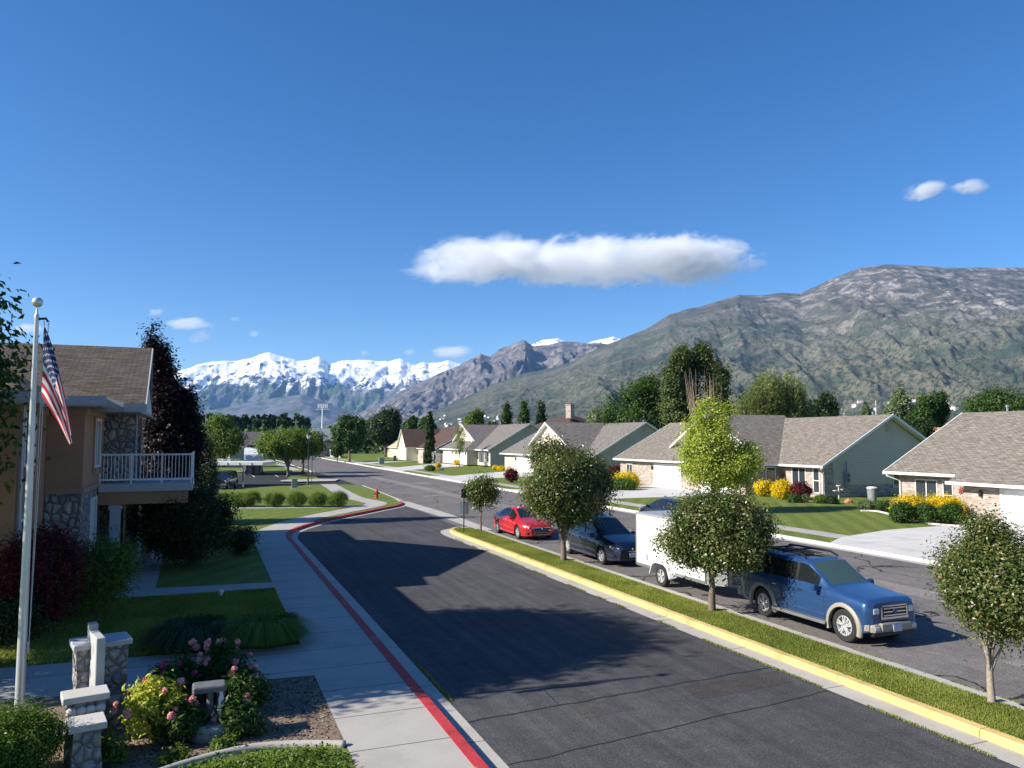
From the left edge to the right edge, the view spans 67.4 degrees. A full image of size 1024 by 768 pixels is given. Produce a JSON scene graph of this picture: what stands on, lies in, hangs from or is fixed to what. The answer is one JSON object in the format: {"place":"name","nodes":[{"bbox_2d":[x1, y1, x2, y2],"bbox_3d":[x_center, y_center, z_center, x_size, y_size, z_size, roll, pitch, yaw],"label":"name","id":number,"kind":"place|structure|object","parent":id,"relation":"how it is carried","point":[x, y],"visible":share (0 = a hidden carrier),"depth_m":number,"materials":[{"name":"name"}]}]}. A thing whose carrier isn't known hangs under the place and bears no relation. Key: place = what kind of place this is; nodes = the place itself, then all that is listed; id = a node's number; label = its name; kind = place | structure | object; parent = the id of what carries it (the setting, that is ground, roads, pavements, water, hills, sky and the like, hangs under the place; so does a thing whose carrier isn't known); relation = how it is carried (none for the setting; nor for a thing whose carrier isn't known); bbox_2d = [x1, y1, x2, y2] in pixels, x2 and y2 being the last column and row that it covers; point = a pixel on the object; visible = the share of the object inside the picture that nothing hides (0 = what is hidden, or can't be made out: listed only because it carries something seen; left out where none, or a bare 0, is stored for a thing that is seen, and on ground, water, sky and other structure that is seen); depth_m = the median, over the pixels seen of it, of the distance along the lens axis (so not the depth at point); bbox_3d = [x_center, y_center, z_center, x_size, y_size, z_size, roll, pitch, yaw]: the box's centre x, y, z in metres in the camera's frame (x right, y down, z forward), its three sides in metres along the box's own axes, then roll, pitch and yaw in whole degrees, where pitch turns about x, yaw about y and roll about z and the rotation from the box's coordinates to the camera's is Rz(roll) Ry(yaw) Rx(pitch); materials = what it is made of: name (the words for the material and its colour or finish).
{"place":"outdoors","nodes":[
{"label":"outdoors","id":0,"kind":"place"},
{"bbox_2d":[69,631,132,729],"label":"stone pier","id":1,"kind":"structure","parent":0,"point":[116,657],"depth_m":12.58,"materials":[{"name":"stone"}]},
{"bbox_2d":[0,587,297,667],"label":"grass","id":2,"kind":"structure","parent":0,"point":[192,600],"depth_m":20.54,"materials":[{"name":"plant"}]},
{"bbox_2d":[0,644,313,700],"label":"path","id":3,"kind":"structure","parent":0,"point":[55,680],"depth_m":15.70,"materials":[{"name":"concrete"}]},
{"bbox_2d":[75,541,273,599],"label":"path","id":4,"kind":"structure","parent":0,"point":[149,580],"depth_m":24.64,"materials":[{"name":"concrete"}]},
{"bbox_2d":[131,613,234,652],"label":"ornamental grass","id":5,"kind":"object","parent":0,"point":[171,635],"depth_m":16.93,"materials":[{"name":"green plant"}]},
{"bbox_2d":[0,484,399,767],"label":"lawn","id":6,"kind":"structure","parent":0,"point":[234,568],"depth_m":28.80,"materials":[{"name":"plant"}]},
{"bbox_2d":[0,261,55,504],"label":"tree","id":7,"kind":"object","parent":6,"relation":"on","point":[5,363],"visible":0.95,"depth_m":16.84,"materials":[{"name":"green plant"}]},
{"bbox_2d":[0,583,66,647],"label":"shrub","id":8,"kind":"object","parent":6,"relation":"on","point":[9,616],"visible":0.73,"depth_m":17.47,"materials":[{"name":"green plant"}]},
{"bbox_2d":[0,515,98,637],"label":"barberry shrub","id":9,"kind":"object","parent":6,"relation":"on","point":[61,560],"visible":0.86,"depth_m":18.49,"materials":[{"name":"red plant"}]},
{"bbox_2d":[56,525,160,622],"bbox_3d":[-11.452,5.255,21.077,3.008,2.749,2.631,-4,-6,45],"label":"shrub","id":10,"kind":"object","parent":6,"relation":"on","point":[116,570],"visible":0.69,"depth_m":20.73,"materials":[{"name":"green plant"}]},
{"bbox_2d":[1,676,342,767],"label":"dirt bed","id":11,"kind":"object","parent":6,"relation":"on","point":[301,720],"visible":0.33,"depth_m":12.83,"materials":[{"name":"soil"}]},
{"bbox_2d":[14,297,49,709],"bbox_3d":[-7.986,2.085,12.686,0.298,7.115,0.278,-2,-5,25],"label":"flagpole","id":12,"kind":"object","parent":11,"relation":"on","point":[23,644],"visible":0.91,"depth_m":12.64,"materials":[{"name":"metal"}]},
{"bbox_2d":[41,326,71,446],"bbox_3d":[-7.582,0.047,12.833,0.532,2.039,0.139,1,-4,-8],"label":"flag","id":13,"kind":"object","parent":12,"relation":"hanging from","point":[52,395],"visible":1,"depth_m":12.81,"materials":[{"name":"fabric"}]},
{"bbox_2d":[0,690,72,767],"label":"hedge","id":14,"kind":"object","parent":11,"relation":"on","point":[22,731],"visible":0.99,"depth_m":10.38,"materials":[{"name":"green plant"}]},
{"bbox_2d":[60,684,109,763],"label":"stone pillar","id":15,"kind":"structure","parent":11,"relation":"on","point":[83,701],"depth_m":11.36,"materials":[{"name":"stone"}]},
{"bbox_2d":[66,711,106,767],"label":"stone pillar","id":16,"kind":"structure","parent":11,"relation":"on","point":[85,743],"depth_m":10.85,"materials":[{"name":"stone"}]},
{"bbox_2d":[87,622,105,686],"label":"stone slab","id":17,"kind":"structure","parent":11,"relation":"on","point":[96,638],"depth_m":12.07,"materials":[{"name":"stone"}]},
{"bbox_2d":[100,728,134,767],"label":"weed","id":18,"kind":"object","parent":11,"relation":"on","point":[121,753],"visible":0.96,"depth_m":11.12,"materials":[{"name":"green plant"}]},
{"bbox_2d":[110,668,196,745],"bbox_3d":[-5.625,5.106,12.080,1.252,1.223,1.307,2,-4,-22],"label":"peony plant","id":19,"kind":"object","parent":11,"relation":"on","point":[148,698],"visible":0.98,"depth_m":11.89,"materials":[{"name":"green plant"}]},
{"bbox_2d":[143,659,199,698],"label":"peony plant","id":20,"kind":"object","parent":11,"relation":"on","point":[163,665],"visible":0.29,"depth_m":13.18,"materials":[{"name":"green plant"}]},
{"bbox_2d":[153,741,192,765],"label":"weed","id":21,"kind":"object","parent":11,"relation":"on","point":[172,754],"visible":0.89,"depth_m":11.22,"materials":[{"name":"green plant"}]},
{"bbox_2d":[151,688,211,750],"bbox_3d":[-5.189,5.281,12.076,0.896,0.976,1.034,2,-4,-22],"label":"peony plant","id":22,"kind":"object","parent":11,"relation":"on","point":[185,723],"visible":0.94,"depth_m":11.85,"materials":[{"name":"green plant"}]},
{"bbox_2d":[168,638,218,696],"bbox_3d":[-5.812,5.270,14.006,1.076,1.171,1.249,2,-4,-22],"label":"peony plant","id":23,"kind":"object","parent":11,"relation":"on","point":[189,664],"visible":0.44,"depth_m":13.74,"materials":[{"name":"green plant"}]},
{"bbox_2d":[191,679,231,743],"bbox_3d":[-4.773,5.207,12.294,0.760,0.830,0.760,2,-4,-22],"label":"garden fountain","id":24,"kind":"object","parent":11,"relation":"on","point":[210,688],"visible":0.57,"depth_m":12.13,"materials":[{"name":"stone"}]},
{"bbox_2d":[206,728,239,752],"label":"weed","id":25,"kind":"object","parent":11,"relation":"on","point":[219,742],"visible":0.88,"depth_m":11.65,"materials":[{"name":"green plant"}]},
{"bbox_2d":[193,635,256,701],"bbox_3d":[-5.302,5.240,14.060,1.057,1.244,1.344,0,-4,2],"label":"peony plant","id":26,"kind":"object","parent":11,"relation":"on","point":[223,656],"visible":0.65,"depth_m":14.05,"materials":[{"name":"green plant"}]},
{"bbox_2d":[211,690,264,740],"bbox_3d":[-4.395,5.357,12.233,0.912,0.859,0.842,2,-4,-22],"label":"peony plant","id":27,"kind":"object","parent":11,"relation":"on","point":[240,713],"visible":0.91,"depth_m":12.12,"materials":[{"name":"green plant"}]},
{"bbox_2d":[216,663,276,708],"bbox_3d":[-4.574,5.373,13.247,0.991,1.020,1.009,2,-4,-22],"label":"peony plant","id":28,"kind":"object","parent":11,"relation":"on","point":[250,683],"visible":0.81,"depth_m":13.18,"materials":[{"name":"green plant"}]},
{"bbox_2d":[136,318,215,506],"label":"plum tree","id":29,"kind":"object","parent":6,"relation":"on","point":[174,425],"visible":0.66,"depth_m":42.33,"materials":[{"name":"purple plant"}]},
{"bbox_2d":[123,474,252,570],"bbox_3d":[-12.102,5.239,28.851,3.886,3.661,4.319,-3,-5,40],"label":"shrub","id":30,"kind":"object","parent":6,"relation":"on","point":[183,530],"visible":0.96,"depth_m":28.01,"materials":[{"name":"green plant"}]},
{"bbox_2d":[194,432,224,498],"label":"arborvitae","id":31,"kind":"object","parent":6,"relation":"on","point":[212,480],"visible":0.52,"depth_m":59.45,"materials":[{"name":"green plant"}]},
{"bbox_2d":[220,521,260,554],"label":"shrub","id":32,"kind":"object","parent":6,"relation":"on","point":[246,539],"visible":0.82,"depth_m":31.55,"materials":[{"name":"green plant"}]},
{"bbox_2d":[160,740,345,767],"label":"mow kerb","id":33,"kind":"structure","parent":6,"relation":"on","point":[247,747],"depth_m":11.70,"materials":[{"name":"concrete"}]},
{"bbox_2d":[178,741,349,767],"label":"ground cover","id":34,"kind":"object","parent":6,"relation":"on","point":[229,763],"visible":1,"depth_m":11.08,"materials":[{"name":"green plant"}]},
{"bbox_2d":[215,609,322,648],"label":"ornamental grass","id":35,"kind":"object","parent":6,"relation":"on","point":[256,629],"depth_m":17.28,"materials":[{"name":"green plant"}]},
{"bbox_2d":[143,394,359,427],"bbox_3d":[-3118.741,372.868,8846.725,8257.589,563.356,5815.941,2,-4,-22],"label":"foothills","id":36,"kind":"structure","parent":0,"point":[304,405],"depth_m":8813.46,"materials":[{"name":"stone"}]},
{"bbox_2d":[201,459,309,472],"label":"lawn","id":37,"kind":"structure","parent":0,"point":[272,468],"depth_m":123.63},
{"bbox_2d":[202,411,252,466],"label":"tree","id":38,"kind":"object","parent":37,"relation":"on","point":[228,439],"visible":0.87,"depth_m":128.84,"materials":[{"name":"green plant"}]},
{"bbox_2d":[142,445,381,470],"bbox_3d":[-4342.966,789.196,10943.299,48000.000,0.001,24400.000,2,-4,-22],"label":"ground","id":39,"kind":"structure","parent":0,"point":[371,451],"depth_m":280.88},
{"bbox_2d":[0,342,194,602],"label":"apartment building","id":40,"kind":"structure","parent":39,"relation":"on","point":[91,480],"depth_m":25.66,"materials":[{"name":"brown paint"}]},
{"bbox_2d":[200,412,311,431],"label":"distant wood","id":41,"kind":"object","parent":39,"relation":"on","point":[271,421],"visible":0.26,"depth_m":335.11,"materials":[{"name":"plant"}]},
{"bbox_2d":[327,413,369,460],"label":"tree","id":42,"kind":"object","parent":39,"relation":"on","point":[349,431],"visible":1,"depth_m":162.18,"materials":[{"name":"green plant"}]},
{"bbox_2d":[396,427,458,459],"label":"house","id":43,"kind":"structure","parent":39,"relation":"on","point":[410,444],"depth_m":174.02,"materials":[{"name":"brown"}]},
{"bbox_2d":[535,404,586,428],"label":"house","id":44,"kind":"structure","parent":39,"relation":"on","point":[570,417],"depth_m":146.77,"materials":[{"name":"brown"}]},
{"bbox_2d":[499,420,657,475],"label":"house","id":45,"kind":"structure","parent":39,"relation":"on","point":[610,441],"depth_m":105.59,"materials":[{"name":"grey"}]},
{"bbox_2d":[613,412,926,497],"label":"house","id":46,"kind":"structure","parent":39,"relation":"on","point":[816,453],"depth_m":65.91,"materials":[{"name":"beige"}]},
{"bbox_2d":[655,465,680,487],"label":"garage door","id":47,"kind":"structure","parent":46,"relation":"in","point":[663,473],"depth_m":76.13,"materials":[{"name":"white paint"}]},
{"bbox_2d":[882,404,1023,524],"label":"house","id":48,"kind":"structure","parent":39,"relation":"on","point":[978,457],"depth_m":47.85,"materials":[{"name":"beige"}]},
{"bbox_2d":[915,479,937,499],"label":"window","id":49,"kind":"structure","parent":48,"relation":"in","point":[927,486],"depth_m":48.95,"materials":[{"name":"glass"}]},
{"bbox_2d":[1003,489,1023,524],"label":"garage door","id":50,"kind":"structure","parent":48,"relation":"in","point":[1013,500],"depth_m":42.75,"materials":[{"name":"white paint"}]},
{"bbox_2d":[206,472,353,488],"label":"parking lot","id":51,"kind":"structure","parent":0,"point":[266,479],"depth_m":90.15,"materials":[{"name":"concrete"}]},
{"bbox_2d":[216,470,238,488],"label":"suv","id":52,"kind":"object","parent":51,"relation":"on","point":[231,477],"visible":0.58,"depth_m":73.90,"materials":[{"name":"blue metal"}]},
{"bbox_2d":[244,445,263,474],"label":"camper trailer","id":53,"kind":"object","parent":51,"relation":"on","point":[252,469],"visible":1,"depth_m":103.27,"materials":[{"name":"white metal"}]},
{"bbox_2d":[249,425,327,476],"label":"tree","id":54,"kind":"object","parent":51,"relation":"on","point":[285,445],"visible":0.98,"depth_m":97.18,"materials":[{"name":"green plant"}]},
{"bbox_2d":[254,484,473,767],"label":"sidewalk","id":55,"kind":"structure","parent":0,"point":[383,716],"depth_m":15.22,"materials":[{"name":"concrete"}]},
{"bbox_2d":[174,337,619,412],"bbox_3d":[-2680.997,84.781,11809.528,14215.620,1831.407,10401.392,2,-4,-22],"label":"mountain","id":56,"kind":"structure","parent":0,"point":[360,386],"depth_m":11385.25,"materials":[{"name":"snow"}]},
{"bbox_2d":[323,340,606,427],"bbox_3d":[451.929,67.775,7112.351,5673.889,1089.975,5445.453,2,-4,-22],"label":"mountain","id":57,"kind":"structure","parent":0,"point":[479,372],"depth_m":6874.29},
{"bbox_2d":[433,471,531,481],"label":"driveway","id":58,"kind":"structure","parent":0,"point":[471,476],"depth_m":96.92,"materials":[{"name":"concrete"}]},
{"bbox_2d":[0,0,1023,369],"label":"sky","id":59,"kind":"structure","parent":0,"point":[415,182],"materials":[{"name":"blue"}]},
{"bbox_2d":[327,457,847,538],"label":"sidewalk","id":60,"kind":"structure","parent":0,"point":[814,532],"depth_m":41.55,"materials":[{"name":"concrete"}]},
{"bbox_2d":[511,485,730,498],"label":"driveway","id":61,"kind":"structure","parent":0,"point":[646,491],"depth_m":67.91,"materials":[{"name":"concrete"}]},
{"bbox_2d":[321,453,978,542],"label":"lawn","id":62,"kind":"structure","parent":0,"point":[848,519],"depth_m":50.97,"materials":[{"name":"plant"}]},
{"bbox_2d":[364,401,405,456],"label":"tree","id":63,"kind":"object","parent":62,"relation":"on","point":[384,428],"visible":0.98,"depth_m":202.40,"materials":[{"name":"green plant"}]},
{"bbox_2d":[421,411,436,463],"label":"cypress","id":64,"kind":"object","parent":62,"relation":"on","point":[429,446],"visible":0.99,"depth_m":149.03,"materials":[{"name":"green plant"}]},
{"bbox_2d":[436,422,538,465],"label":"house","id":65,"kind":"structure","parent":62,"relation":"on","point":[485,445],"depth_m":135.52,"materials":[{"name":"grey"}]},
{"bbox_2d":[594,365,665,425],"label":"tree","id":66,"kind":"object","parent":62,"relation":"on","point":[641,395],"visible":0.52,"depth_m":110.43,"materials":[{"name":"green plant"}]},
{"bbox_2d":[655,338,736,428],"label":"poplar tree","id":67,"kind":"object","parent":62,"relation":"on","point":[673,407],"visible":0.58,"depth_m":104.65,"materials":[{"name":"green plant"}]},
{"bbox_2d":[662,389,770,496],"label":"tree","id":68,"kind":"object","parent":62,"relation":"on","point":[711,447],"visible":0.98,"depth_m":49.31,"materials":[{"name":"green plant"}]},
{"bbox_2d":[728,364,818,417],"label":"willow tree","id":69,"kind":"object","parent":62,"relation":"on","point":[776,399],"visible":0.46,"depth_m":96.81,"materials":[{"name":"green plant"}]},
{"bbox_2d":[769,477,791,498],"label":"bush","id":70,"kind":"object","parent":62,"relation":"on","point":[780,488],"visible":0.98,"depth_m":60.60,"materials":[{"name":"yellow plant"}]},
{"bbox_2d":[808,389,842,416],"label":"tree","id":71,"kind":"object","parent":62,"relation":"on","point":[826,406],"visible":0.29,"depth_m":105.28,"materials":[{"name":"green plant"}]},
{"bbox_2d":[879,383,924,420],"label":"tree","id":72,"kind":"object","parent":62,"relation":"on","point":[898,404],"visible":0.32,"depth_m":127.77,"materials":[{"name":"green plant"}]},
{"bbox_2d":[886,498,918,522],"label":"bush","id":73,"kind":"object","parent":62,"relation":"on","point":[900,512],"visible":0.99,"depth_m":43.20,"materials":[{"name":"green plant"}]},
{"bbox_2d":[901,416,940,437],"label":"tree","id":74,"kind":"object","parent":62,"relation":"on","point":[924,428],"visible":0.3,"depth_m":108.53,"materials":[{"name":"green plant"}]},
{"bbox_2d":[912,501,939,524],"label":"bush","id":75,"kind":"object","parent":62,"relation":"on","point":[925,512],"visible":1,"depth_m":42.88,"materials":[{"name":"green plant"}]},
{"bbox_2d":[903,388,954,426],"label":"tree","id":76,"kind":"object","parent":62,"relation":"on","point":[936,406],"visible":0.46,"depth_m":123.17,"materials":[{"name":"green plant"}]},
{"bbox_2d":[922,488,969,519],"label":"bush","id":77,"kind":"object","parent":62,"relation":"on","point":[936,499],"visible":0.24,"depth_m":45.19,"materials":[{"name":"yellow plant"}]},
{"bbox_2d":[932,500,965,524],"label":"bush","id":78,"kind":"object","parent":62,"relation":"on","point":[946,512],"visible":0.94,"depth_m":42.52,"materials":[{"name":"green plant"}]},
{"bbox_2d":[955,379,1023,416],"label":"tree","id":79,"kind":"object","parent":62,"relation":"on","point":[996,400],"visible":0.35,"depth_m":118.88,"materials":[{"name":"green plant"}]},
{"bbox_2d":[281,457,1023,703],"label":"street","id":80,"kind":"structure","parent":0,"point":[924,647],"depth_m":23.70,"materials":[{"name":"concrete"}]},
{"bbox_2d":[402,501,491,529],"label":"gutter pan","id":81,"kind":"object","parent":80,"relation":"on","point":[451,517],"visible":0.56,"depth_m":48.74,"materials":[{"name":"concrete"}]},
{"bbox_2d":[494,506,553,538],"bbox_3d":[0.576,6.920,38.906,2.160,1.450,4.689,2,-4,-22],"label":"sedan","id":82,"kind":"object","parent":80,"relation":"on","point":[509,519],"visible":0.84,"depth_m":37.72,"materials":[{"name":"red metal"}]},
{"bbox_2d":[559,513,635,564],"bbox_3d":[3.636,6.238,31.529,2.071,1.755,5.165,2,-4,-22],"label":"minivan","id":83,"kind":"object","parent":80,"relation":"on","point":[613,538],"visible":0.77,"depth_m":30.27,"materials":[{"name":"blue metal"}]},
{"bbox_2d":[317,457,939,564],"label":"kerb","id":84,"kind":"structure","parent":80,"relation":"on","point":[906,557],"depth_m":35.08,"materials":[{"name":"concrete"}]},
{"bbox_2d":[639,498,686,511],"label":"sedan","id":85,"kind":"object","parent":80,"relation":"on","point":[654,506],"visible":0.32,"depth_m":44.07,"materials":[{"name":"blue metal"}]},
{"bbox_2d":[315,457,1023,705],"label":"street gutter","id":86,"kind":"object","parent":80,"relation":"on","point":[899,559],"visible":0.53,"depth_m":29.95,"materials":[{"name":"concrete"}]},
{"bbox_2d":[346,471,1023,667],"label":"road patch","id":87,"kind":"object","parent":80,"relation":"on","point":[913,591],"visible":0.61,"depth_m":25.63,"materials":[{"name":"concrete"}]},
{"bbox_2d":[635,510,741,587],"bbox_3d":[6.288,5.499,24.812,2.300,2.270,5.925,2,-4,-22],"label":"cargo trailer","id":88,"kind":"object","parent":80,"relation":"on","point":[664,575],"visible":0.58,"depth_m":25.87,"materials":[{"name":"metal"}]},
{"bbox_2d":[464,527,1023,708],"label":"kerb","id":89,"kind":"structure","parent":80,"relation":"on","point":[895,665],"depth_m":18.07,"materials":[{"name":"concrete"}]},
{"bbox_2d":[738,543,916,641],"bbox_3d":[8.100,5.364,20.198,2.036,1.879,4.885,2,-4,-22],"label":"suv","id":90,"kind":"object","parent":80,"relation":"on","point":[849,601],"visible":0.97,"depth_m":19.34,"materials":[{"name":"blue metal"}]},
{"bbox_2d":[298,506,1019,767],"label":"private road","id":91,"kind":"structure","parent":0,"point":[490,642],"depth_m":15.86,"materials":[{"name":"asphalt"}]},
{"bbox_2d":[286,501,508,767],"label":"red kerb","id":92,"kind":"structure","parent":91,"relation":"on","point":[476,749],"depth_m":15.93,"materials":[{"name":"paint"}]},
{"bbox_2d":[352,570,828,764],"bbox_3d":[0.342,6.286,19.924,7.007,0.001,15.515,2,-4,-22],"label":"tar seam","id":93,"kind":"object","parent":91,"relation":"on","point":[625,693],"visible":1,"depth_m":13.90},
{"bbox_2d":[572,700,634,718],"bbox_3d":[1.587,5.853,13.869,1.104,0.001,0.638,2,-5,-27],"label":"road patch","id":94,"kind":"object","parent":91,"relation":"on","point":[593,709],"visible":1,"depth_m":13.85,"materials":[{"name":"asphalt"}]},
{"bbox_2d":[415,539,1023,757],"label":"curb","id":95,"kind":"structure","parent":91,"relation":"on","point":[717,644],"depth_m":15.57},
{"bbox_2d":[441,527,1023,767],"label":"yellow kerb","id":96,"kind":"structure","parent":91,"relation":"on","point":[1008,748],"depth_m":15.90,"materials":[{"name":"paint"}]},
{"bbox_2d":[682,671,793,700],"bbox_3d":[4.464,5.950,15.222,2.682,0.001,0.776,2,-5,-27],"label":"road patch","id":97,"kind":"object","parent":91,"relation":"on","point":[706,690],"visible":1,"depth_m":15.14,"materials":[{"name":"asphalt"}]},
{"bbox_2d":[455,527,1022,734],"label":"median grass","id":98,"kind":"structure","parent":91,"relation":"on","point":[815,654],"depth_m":16.26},
{"bbox_2d":[456,466,511,530],"bbox_3d":[-1.482,5.910,39.494,2.885,3.597,2.592,-2,-5,29],"label":"street tree","id":99,"kind":"object","parent":98,"relation":"on","point":[480,494],"visible":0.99,"depth_m":39.14,"materials":[{"name":"green plant"}]},
{"bbox_2d":[513,427,623,559],"bbox_3d":[2.240,4.374,30.333,4.819,5.358,4.525,2,-4,-22],"label":"street tree","id":100,"kind":"object","parent":98,"relation":"on","point":[567,488],"visible":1,"depth_m":29.26,"materials":[{"name":"green plant"}]},
{"bbox_2d":[644,476,784,610],"bbox_3d":[5.620,4.472,21.207,3.622,3.854,3.598,3,-5,-38],"label":"street tree","id":101,"kind":"object","parent":98,"relation":"on","point":[710,531],"visible":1,"depth_m":20.52,"materials":[{"name":"green plant"}]},
{"bbox_2d":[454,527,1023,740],"bbox_3d":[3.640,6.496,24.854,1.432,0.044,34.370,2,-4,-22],"label":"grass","id":102,"kind":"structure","parent":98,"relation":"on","point":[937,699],"depth_m":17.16,"materials":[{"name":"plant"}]},
{"bbox_2d":[917,497,1023,703],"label":"street tree","id":103,"kind":"object","parent":98,"relation":"on","point":[980,583],"visible":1,"depth_m":13.65,"materials":[{"name":"green plant"}]},
{"bbox_2d":[400,264,1023,428],"bbox_3d":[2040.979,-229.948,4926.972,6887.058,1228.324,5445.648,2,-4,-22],"label":"mountain","id":104,"kind":"structure","parent":0,"point":[870,335],"depth_m":3923.25,"materials":[{"name":"stone"}]},
{"bbox_2d":[830,522,1023,560],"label":"driveway","id":105,"kind":"structure","parent":0,"point":[906,541],"depth_m":36.14,"materials":[{"name":"concrete"}]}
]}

